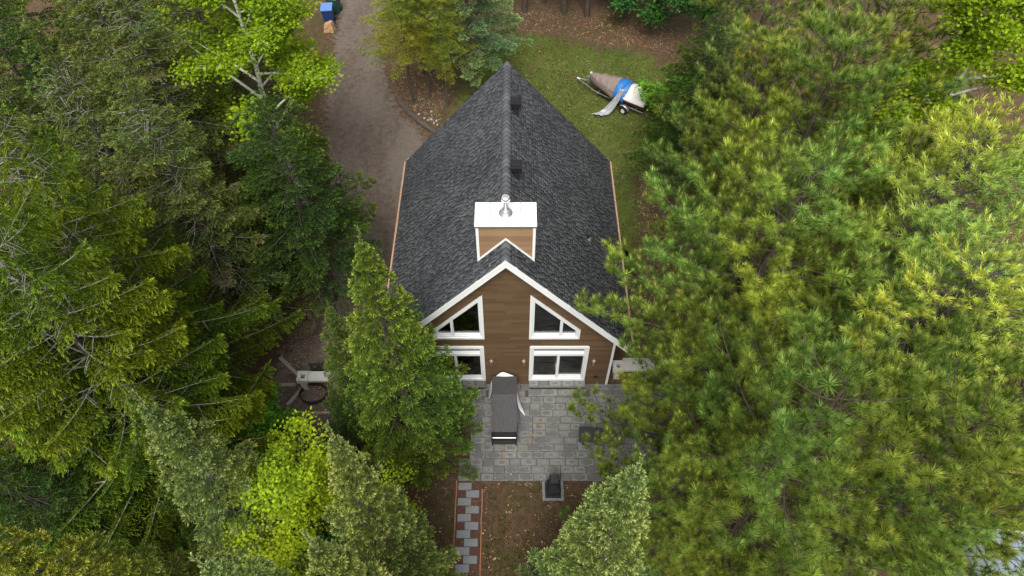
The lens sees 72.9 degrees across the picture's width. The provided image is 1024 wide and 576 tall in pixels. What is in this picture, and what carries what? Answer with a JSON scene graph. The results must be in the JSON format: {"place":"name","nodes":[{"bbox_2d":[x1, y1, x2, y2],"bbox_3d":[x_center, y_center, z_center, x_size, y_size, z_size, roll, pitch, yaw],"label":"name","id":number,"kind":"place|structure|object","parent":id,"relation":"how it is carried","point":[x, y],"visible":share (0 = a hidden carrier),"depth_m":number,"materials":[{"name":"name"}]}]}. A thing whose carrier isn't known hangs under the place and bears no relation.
{"place":"outdoors","nodes":[
{"label":"outdoors","id":0,"kind":"place"},
{"bbox_2d":[262,0,432,468],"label":"driveway","id":1,"kind":"structure","parent":0,"point":[368,126],"depth_m":32.70,"materials":[{"name":"grey gravel"}]},
{"bbox_2d":[225,378,310,451],"bbox_3d":[-8.237,4.750,22.034,3.489,3.225,3.419,-34,60,-23],"label":"bush","id":2,"kind":"object","parent":1,"relation":"on","point":[272,417],"visible":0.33,"depth_m":21.26,"materials":[{"name":"green plant"}]},
{"bbox_2d":[279,383,295,386],"bbox_3d":[-8.070,3.490,24.936,0.600,0.110,0.130,-2,53,-1],"label":"timber","id":3,"kind":"object","parent":1,"relation":"on","point":[288,384],"visible":0.82,"depth_m":24.89,"materials":[{"name":"wood"}]},
{"bbox_2d":[279,356,297,376],"bbox_3d":[-8.120,2.907,25.375,1.231,0.110,0.130,37,61,24],"label":"timber","id":4,"kind":"object","parent":1,"relation":"on","point":[288,365],"visible":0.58,"depth_m":25.36,"materials":[{"name":"wood"}]},
{"bbox_2d":[286,387,300,405],"bbox_3d":[-7.715,3.873,24.647,0.140,0.110,0.767,25,57,18],"label":"timber","id":5,"kind":"object","parent":1,"relation":"on","point":[292,399],"visible":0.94,"depth_m":24.57,"materials":[{"name":"wood"}]},
{"bbox_2d":[222,85,389,335],"bbox_3d":[-7.231,-2.491,23.112,6.029,10.194,6.038,0,53,0],"label":"fir tree","id":6,"kind":"object","parent":1,"relation":"on","point":[293,205],"visible":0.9,"depth_m":22.14,"materials":[{"name":"green plant"}]},
{"bbox_2d":[299,383,327,404],"bbox_3d":[-7.070,3.764,24.686,1.000,0.180,0.800,0,53,0],"label":"fire ring","id":7,"kind":"object","parent":1,"relation":"on","point":[323,398],"visible":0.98,"depth_m":24.57,"materials":[{"name":"black metal"}]},
{"bbox_2d":[296,371,340,389],"bbox_3d":[-6.820,3.240,24.730,1.500,0.740,0.570,0,53,0],"label":"block barbecue","id":8,"kind":"object","parent":1,"relation":"on","point":[304,379],"visible":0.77,"depth_m":24.41,"materials":[{"name":"concrete"}]},
{"bbox_2d":[308,363,335,370],"bbox_3d":[-6.690,2.799,24.476,0.900,0.444,0.110,0,53,0],"label":"iron grate","id":9,"kind":"object","parent":8,"relation":"on","point":[318,367],"visible":0.62,"depth_m":24.45,"materials":[{"name":"black metal"}]},
{"bbox_2d":[288,411,355,414],"bbox_3d":[-6.645,4.376,24.268,2.550,0.110,0.072,-1,53,-1],"label":"timber","id":10,"kind":"object","parent":1,"relation":"on","point":[326,412],"visible":0.16,"depth_m":24.22,"materials":[{"name":"wood"}]},
{"bbox_2d":[320,2,335,22],"bbox_3d":[-10.172,-15.148,38.371,0.620,1.038,0.840,-5,53,-4],"label":"wheeled bin","id":11,"kind":"object","parent":1,"relation":"on","point":[326,10],"visible":0.98,"depth_m":38.02,"materials":[{"name":"blue plastic"}]},
{"bbox_2d":[324,20,335,32],"bbox_3d":[-10.060,-14.382,38.099,0.619,0.597,0.467,0,53,0],"label":"paper bag","id":12,"kind":"object","parent":1,"relation":"on","point":[329,26],"visible":1,"depth_m":38.01,"materials":[{"name":"beige paper"}]},
{"bbox_2d":[326,0,342,13],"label":"wheeled bin","id":13,"kind":"object","parent":1,"relation":"on","point":[337,6],"visible":0.6,"depth_m":38.94,"materials":[{"name":"green plastic"}]},
{"bbox_2d":[397,99,436,133],"bbox_3d":[-4.514,-8.213,33.673,0.473,0.260,3.729,-37,61,-24],"label":"edging log","id":14,"kind":"object","parent":1,"relation":"on","point":[418,120],"visible":0.73,"depth_m":33.55,"materials":[{"name":"brown wood"}]},
{"bbox_2d":[454,482,480,575],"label":"path","id":15,"kind":"structure","parent":0,"point":[467,562],"depth_m":21.85,"materials":[{"name":"grey stone"}]},
{"bbox_2d":[0,0,1023,575],"bbox_3d":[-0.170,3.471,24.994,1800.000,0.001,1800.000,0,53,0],"label":"ground","id":16,"kind":"structure","parent":0,"point":[530,512],"depth_m":30.59,"materials":[{"name":"brown soil"}]},
{"bbox_2d":[0,0,114,170],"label":"old spruce","id":17,"kind":"object","parent":16,"relation":"on","point":[50,13],"visible":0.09,"depth_m":26.96,"materials":[{"name":"green plant"}]},
{"bbox_2d":[0,0,145,241],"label":"fir tree","id":18,"kind":"object","parent":16,"relation":"on","point":[6,43],"visible":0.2,"depth_m":22.18,"materials":[{"name":"green plant"}]},
{"bbox_2d":[0,58,169,316],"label":"old spruce","id":19,"kind":"object","parent":16,"relation":"on","point":[14,96],"visible":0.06,"depth_m":20.68,"materials":[{"name":"green plant"}]},
{"bbox_2d":[0,437,195,575],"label":"fir tree","id":20,"kind":"object","parent":16,"relation":"on","point":[17,508],"visible":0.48,"depth_m":16.39,"materials":[{"name":"green plant"}]},
{"bbox_2d":[0,524,214,575],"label":"spruce tree","id":21,"kind":"object","parent":16,"relation":"on","point":[109,565],"visible":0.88,"depth_m":13.13,"materials":[{"name":"green plant"}]},
{"bbox_2d":[0,207,215,444],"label":"old spruce","id":22,"kind":"object","parent":16,"relation":"on","point":[33,306],"depth_m":19.56,"materials":[{"name":"green plant"}]},
{"bbox_2d":[0,287,230,564],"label":"norway spruce","id":23,"kind":"object","parent":16,"relation":"on","point":[101,469],"visible":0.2,"depth_m":16.37,"materials":[{"name":"green plant"}]},
{"bbox_2d":[65,0,174,49],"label":"old spruce","id":24,"kind":"object","parent":16,"relation":"on","point":[151,17],"visible":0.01,"depth_m":34.98,"materials":[{"name":"green plant"}]},
{"bbox_2d":[40,0,214,117],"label":"old spruce","id":25,"kind":"object","parent":16,"relation":"on","point":[152,2],"visible":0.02,"depth_m":28.33,"materials":[{"name":"green plant"}]},
{"bbox_2d":[13,6,255,345],"bbox_3d":[-11.753,-2.573,21.574,5.745,12.743,6.044,0,53,0],"label":"old spruce","id":26,"kind":"object","parent":16,"relation":"on","point":[96,146],"visible":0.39,"depth_m":19.37,"materials":[{"name":"green plant"}]},
{"bbox_2d":[49,0,226,184],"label":"old spruce","id":27,"kind":"object","parent":16,"relation":"on","point":[69,37],"visible":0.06,"depth_m":24.91,"materials":[{"name":"green plant"}]},
{"bbox_2d":[0,103,304,439],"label":"norway spruce","id":28,"kind":"object","parent":16,"relation":"on","point":[70,208],"visible":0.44,"depth_m":17.33,"materials":[{"name":"green plant"}]},
{"bbox_2d":[57,0,257,250],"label":"old spruce","id":29,"kind":"object","parent":16,"relation":"on","point":[77,10],"visible":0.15,"depth_m":22.16,"materials":[{"name":"green plant"}]},
{"bbox_2d":[0,176,316,567],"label":"norway spruce","id":30,"kind":"object","parent":16,"relation":"on","point":[229,422],"visible":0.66,"depth_m":15.04,"materials":[{"name":"green plant"}]},
{"bbox_2d":[155,1,231,37],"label":"old spruce","id":31,"kind":"object","parent":16,"relation":"on","point":[182,4],"visible":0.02,"depth_m":35.86,"materials":[{"name":"green plant"}]},
{"bbox_2d":[90,0,297,259],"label":"old spruce","id":32,"kind":"object","parent":16,"relation":"on","point":[215,136],"visible":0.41,"depth_m":22.13,"materials":[{"name":"green plant"}]},
{"bbox_2d":[119,385,274,572],"bbox_3d":[-7.824,4.931,18.012,4.257,9.400,4.072,-25,57,-18],"label":"spruce tree","id":33,"kind":"object","parent":16,"relation":"on","point":[184,528],"visible":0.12,"depth_m":16.87,"materials":[{"name":"green plant"}]},
{"bbox_2d":[97,50,327,359],"bbox_3d":[-9.379,-2.137,21.665,5.742,12.072,5.458,16,55,12],"label":"old spruce","id":34,"kind":"object","parent":16,"relation":"on","point":[192,201],"visible":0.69,"depth_m":20.71,"materials":[{"name":"green plant"}]},
{"bbox_2d":[164,341,280,421],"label":"fir tree","id":35,"kind":"object","parent":16,"relation":"on","point":[235,368],"visible":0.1,"depth_m":21.30,"materials":[{"name":"green plant"}]},
{"bbox_2d":[150,0,300,186],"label":"old spruce","id":36,"kind":"object","parent":16,"relation":"on","point":[245,79],"visible":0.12,"depth_m":26.65,"materials":[{"name":"green plant"}]},
{"bbox_2d":[160,0,297,126],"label":"old spruce","id":37,"kind":"object","parent":16,"relation":"on","point":[261,63],"visible":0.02,"depth_m":30.63,"materials":[{"name":"green plant"}]},
{"bbox_2d":[189,553,290,575],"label":"spruce tree","id":38,"kind":"object","parent":16,"relation":"on","point":[258,569],"visible":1,"depth_m":11.36,"materials":[{"name":"green plant"}]},
{"bbox_2d":[141,0,349,218],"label":"aspen tree","id":39,"kind":"object","parent":16,"relation":"on","point":[301,78],"visible":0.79,"depth_m":22.93,"materials":[{"name":"green plant"}]},
{"bbox_2d":[128,388,363,575],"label":"spruce tree","id":40,"kind":"object","parent":16,"relation":"on","point":[228,462],"visible":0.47,"depth_m":14.72,"materials":[{"name":"green plant"}]},
{"bbox_2d":[215,406,426,575],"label":"maple tree","id":41,"kind":"object","parent":16,"relation":"on","point":[312,462],"visible":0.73,"depth_m":16.02,"materials":[{"name":"green plant"}]},
{"bbox_2d":[282,515,375,575],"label":"bush","id":42,"kind":"object","parent":16,"relation":"on","point":[327,537],"visible":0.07,"depth_m":17.98,"materials":[{"name":"green plant"}]},
{"bbox_2d":[301,529,392,575],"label":"spruce tree","id":43,"kind":"object","parent":16,"relation":"on","point":[323,552],"visible":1,"depth_m":10.05,"materials":[{"name":"green plant"}]},
{"bbox_2d":[320,300,404,468],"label":"spruce tree","id":44,"kind":"object","parent":16,"relation":"on","point":[339,400],"visible":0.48,"depth_m":20.82,"materials":[{"name":"green plant"}]},
{"bbox_2d":[322,420,467,575],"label":"spruce tree","id":45,"kind":"object","parent":16,"relation":"on","point":[363,494],"visible":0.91,"depth_m":14.26,"materials":[{"name":"green plant"}]},
{"bbox_2d":[358,0,434,103],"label":"larch tree","id":46,"kind":"object","parent":16,"relation":"on","point":[386,47],"visible":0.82,"depth_m":31.07,"materials":[{"name":"green plant"}]},
{"bbox_2d":[371,0,450,73],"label":"larch tree","id":47,"kind":"object","parent":16,"relation":"on","point":[423,71],"visible":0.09,"depth_m":33.37,"materials":[{"name":"green plant"}]},
{"bbox_2d":[342,225,484,492],"bbox_3d":[-3.155,1.789,19.342,4.630,11.058,4.840,-16,55,-12],"label":"spruce tree","id":48,"kind":"object","parent":16,"relation":"on","point":[391,353],"visible":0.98,"depth_m":19.54,"materials":[{"name":"green plant"}]},
{"bbox_2d":[381,0,463,96],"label":"larch tree","id":49,"kind":"object","parent":16,"relation":"on","point":[422,35],"visible":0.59,"depth_m":31.27,"materials":[{"name":"green plant"}]},
{"bbox_2d":[452,480,457,574],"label":"edging strip","id":50,"kind":"object","parent":16,"relation":"on","point":[455,519],"visible":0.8,"depth_m":21.99,"materials":[{"name":"brown wood"}]},
{"bbox_2d":[479,489,482,575],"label":"edging strip","id":51,"kind":"object","parent":16,"relation":"on","point":[481,533],"visible":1,"depth_m":21.66,"materials":[{"name":"brown wood"}]},
{"bbox_2d":[379,61,633,384],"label":"house","id":52,"kind":"structure","parent":16,"relation":"on","point":[507,220],"depth_m":22.55,"materials":[{"name":"brown"}]},
{"bbox_2d":[427,346,485,380],"bbox_3d":[-1.920,2.557,23.848,1.980,2.210,0.180,0,53,0],"label":"patio door","id":53,"kind":"structure","parent":52,"relation":"in","point":[473,357],"depth_m":23.74,"materials":[{"name":"white plastic"}]},
{"bbox_2d":[433,295,484,338],"bbox_3d":[-1.710,0.878,21.620,1.640,2.390,0.180,0,53,0],"label":"window","id":54,"kind":"structure","parent":52,"relation":"in","point":[468,323],"depth_m":22.03,"materials":[{"name":"white plastic"}]},
{"bbox_2d":[529,295,580,338],"bbox_3d":[1.370,0.878,21.620,1.640,2.390,0.180,0,53,0],"label":"window","id":55,"kind":"structure","parent":52,"relation":"in","point":[544,323],"depth_m":22.03,"materials":[{"name":"white plastic"}]},
{"bbox_2d":[529,346,589,380],"bbox_3d":[1.580,2.557,23.848,1.980,2.210,0.180,0,53,0],"label":"patio door","id":56,"kind":"structure","parent":52,"relation":"in","point":[546,363],"depth_m":23.90,"materials":[{"name":"white plastic"}]},
{"bbox_2d":[169,10,873,575],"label":"leaf litter","id":57,"kind":"object","parent":16,"relation":"on","point":[629,288],"visible":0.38,"depth_m":27.98,"materials":[{"name":"brown plant"}]},
{"bbox_2d":[522,0,527,12],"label":"pine tree","id":58,"kind":"object","parent":16,"relation":"on","point":[524,5],"visible":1,"depth_m":39.11,"materials":[{"name":"brown plant"}]},
{"bbox_2d":[483,491,581,575],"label":"yard grass","id":59,"kind":"structure","parent":16,"relation":"on","point":[513,540],"depth_m":21.60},
{"bbox_2d":[542,481,563,500],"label":"plinth","id":60,"kind":"structure","parent":16,"relation":"on","point":[551,499],"depth_m":22.43,"materials":[{"name":"grey concrete"}]},
{"bbox_2d":[545,474,560,497],"bbox_3d":[1.330,6.272,22.132,0.520,1.000,0.520,0,53,0],"label":"garden stove","id":61,"kind":"object","parent":60,"relation":"on","point":[553,486],"visible":1,"depth_m":22.09,"materials":[{"name":"black metal"}]},
{"bbox_2d":[561,0,566,15],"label":"pine tree","id":62,"kind":"object","parent":16,"relation":"on","point":[564,7],"visible":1,"depth_m":38.88,"materials":[{"name":"brown plant"}]},
{"bbox_2d":[515,453,653,575],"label":"spruce tree","id":63,"kind":"object","parent":16,"relation":"on","point":[609,554],"visible":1,"depth_m":12.76,"materials":[{"name":"green plant"}]},
{"bbox_2d":[584,0,590,17],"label":"pine tree","id":64,"kind":"object","parent":16,"relation":"on","point":[587,9],"visible":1,"depth_m":38.66,"materials":[{"name":"brown plant"}]},
{"bbox_2d":[603,0,643,16],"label":"bush","id":65,"kind":"object","parent":16,"relation":"on","point":[623,5],"visible":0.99,"depth_m":36.78,"materials":[{"name":"green plant"}]},
{"bbox_2d":[612,358,653,378],"bbox_3d":[4.330,2.897,24.988,1.500,0.740,0.570,0,53,0],"label":"block barbecue","id":66,"kind":"object","parent":16,"relation":"on","point":[625,364],"visible":0.66,"depth_m":24.68,"materials":[{"name":"concrete"}]},
{"bbox_2d":[558,409,767,575],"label":"pine tree","id":67,"kind":"object","parent":16,"relation":"on","point":[700,565],"visible":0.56,"depth_m":15.87,"materials":[{"name":"green plant"}]},
{"bbox_2d":[630,0,732,29],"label":"bush","id":68,"kind":"object","parent":16,"relation":"on","point":[656,13],"visible":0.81,"depth_m":36.55,"materials":[{"name":"green plant"}]},
{"bbox_2d":[621,8,749,193],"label":"fir tree","id":69,"kind":"object","parent":16,"relation":"on","point":[671,131],"visible":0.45,"depth_m":26.36,"materials":[{"name":"green plant"}]},
{"bbox_2d":[566,282,844,554],"bbox_3d":[5.567,3.580,18.691,7.984,9.957,6.624,-16,55,-12],"label":"pine tree","id":70,"kind":"object","parent":16,"relation":"on","point":[702,360],"visible":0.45,"depth_m":16.91,"materials":[{"name":"green plant"}]},
{"bbox_2d":[698,0,712,33],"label":"pine tree","id":71,"kind":"object","parent":16,"relation":"on","point":[703,23],"visible":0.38,"depth_m":37.68,"materials":[{"name":"brown plant"}]},
{"bbox_2d":[641,0,851,261],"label":"pine tree","id":72,"kind":"object","parent":16,"relation":"on","point":[740,43],"visible":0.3,"depth_m":22.11,"materials":[{"name":"green plant"}]},
{"bbox_2d":[572,109,928,442],"bbox_3d":[5.970,0.862,18.879,7.527,12.920,8.614,-25,57,-18],"label":"pine tree","id":73,"kind":"object","parent":16,"relation":"on","point":[775,188],"visible":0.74,"depth_m":16.24,"materials":[{"name":"green plant"}]},
{"bbox_2d":[689,0,833,100],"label":"pine tree","id":74,"kind":"object","parent":16,"relation":"on","point":[753,4],"visible":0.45,"depth_m":29.72,"materials":[{"name":"green plant"}]},
{"bbox_2d":[594,293,1004,575],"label":"pine tree","id":75,"kind":"object","parent":16,"relation":"on","point":[799,443],"visible":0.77,"depth_m":12.75,"materials":[{"name":"green plant"}]},
{"bbox_2d":[642,0,956,334],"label":"pine tree","id":76,"kind":"object","parent":16,"relation":"on","point":[867,97],"visible":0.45,"depth_m":17.41,"materials":[{"name":"green plant"}]},
{"bbox_2d":[682,205,946,459],"bbox_3d":[8.717,1.489,20.439,6.866,9.680,8.276,-8,53,-6],"label":"pine tree","id":77,"kind":"object","parent":16,"relation":"on","point":[814,300],"visible":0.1,"depth_m":17.63,"materials":[{"name":"green plant"}]},
{"bbox_2d":[693,308,1023,575],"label":"pine tree","id":78,"kind":"object","parent":16,"relation":"on","point":[982,456],"visible":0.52,"depth_m":13.06,"materials":[{"name":"green plant"}]},
{"bbox_2d":[735,0,987,231],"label":"pine tree","id":79,"kind":"object","parent":16,"relation":"on","point":[886,17],"visible":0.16,"depth_m":19.57,"materials":[{"name":"green plant"}]},
{"bbox_2d":[715,200,1023,573],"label":"white pine","id":80,"kind":"object","parent":16,"relation":"on","point":[993,287],"visible":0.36,"depth_m":14.66,"materials":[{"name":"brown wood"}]},
{"bbox_2d":[725,91,1023,455],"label":"white pine","id":81,"kind":"object","parent":16,"relation":"on","point":[955,144],"visible":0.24,"depth_m":15.81,"materials":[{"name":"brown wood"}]},
{"bbox_2d":[819,0,1023,258],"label":"aspen tree","id":82,"kind":"object","parent":16,"relation":"on","point":[1003,31],"visible":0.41,"depth_m":17.84,"materials":[{"name":"green plant"}]},
{"bbox_2d":[837,258,1023,575],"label":"pine tree","id":83,"kind":"object","parent":16,"relation":"on","point":[1004,384],"visible":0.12,"depth_m":15.96,"materials":[{"name":"green plant"}]},
{"bbox_2d":[940,526,1023,575],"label":"shed","id":84,"kind":"structure","parent":16,"relation":"on","point":[1013,561],"depth_m":18.69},
{"bbox_2d":[409,384,676,480],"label":"patio","id":85,"kind":"structure","parent":0,"point":[557,453],"depth_m":23.56,"materials":[{"name":"grey stone pavers"}]},
{"bbox_2d":[428,381,485,396],"bbox_3d":[-1.940,3.579,24.662,2.054,0.300,0.540,0,53,0],"label":"doorstep","id":86,"kind":"object","parent":85,"relation":"on","point":[481,385],"visible":0.38,"depth_m":24.61,"materials":[{"name":"grey stone"}]},
{"bbox_2d":[491,376,516,445],"bbox_3d":[-0.260,4.207,23.744,0.850,1.010,2.120,0,53,0],"label":"covered grill","id":87,"kind":"object","parent":85,"relation":"on","point":[504,414],"visible":1,"depth_m":23.33,"materials":[{"name":"fabric"}]},
{"bbox_2d":[488,372,524,414],"bbox_3d":[-0.079,3.539,24.140,1.568,1.100,0.872,20,56,14],"label":"plastic sheet","id":88,"kind":"object","parent":87,"relation":"on","point":[502,374],"visible":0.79,"depth_m":24.06,"materials":[{"name":"white plastic"}]},
{"bbox_2d":[528,380,585,396],"bbox_3d":[1.599,3.580,24.662,2.053,0.300,0.539,0,53,0],"label":"doorstep","id":89,"kind":"object","parent":85,"relation":"on","point":[551,389],"visible":0.88,"depth_m":24.61,"materials":[{"name":"grey stone"}]},
{"bbox_2d":[579,426,621,446],"bbox_3d":[2.970,5.065,23.455,1.440,0.420,0.540,3,53,2],"label":"bench","id":90,"kind":"object","parent":85,"relation":"on","point":[590,431],"visible":0.69,"depth_m":23.32,"materials":[{"name":"black metal"}]},
{"bbox_2d":[444,27,695,292],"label":"lawn","id":91,"kind":"structure","parent":0,"point":[606,151],"depth_m":35.00,"materials":[{"name":"green plant"}]},
{"bbox_2d":[414,0,476,106],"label":"larch tree","id":92,"kind":"object","parent":91,"relation":"on","point":[445,68],"visible":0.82,"depth_m":30.99,"materials":[{"name":"green plant"}]},
{"bbox_2d":[419,0,533,94],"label":"fir tree","id":93,"kind":"object","parent":91,"relation":"on","point":[486,36],"visible":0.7,"depth_m":31.62,"materials":[{"name":"green plant"}]},
{"bbox_2d":[577,71,648,115],"bbox_3d":[4.818,-9.469,33.925,4.146,1.310,2.349,19,55,14],"label":"covered boat","id":94,"kind":"object","parent":91,"relation":"on","point":[615,89],"visible":0.95,"depth_m":33.68,"materials":[{"name":"beige fabric"}]},
{"bbox_2d":[633,72,698,111],"bbox_3d":[7.341,-8.763,32.217,3.489,3.225,3.419,0,53,0],"label":"bush","id":95,"kind":"object","parent":91,"relation":"on","point":[643,92],"visible":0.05,"depth_m":31.90,"materials":[{"name":"green plant"}]},
{"bbox_2d":[638,78,715,159],"bbox_3d":[7.589,-7.275,30.696,4.103,3.870,4.187,0,53,0],"label":"bush","id":96,"kind":"object","parent":91,"relation":"on","point":[650,103],"visible":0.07,"depth_m":30.65,"materials":[{"name":"green plant"}]}
]}

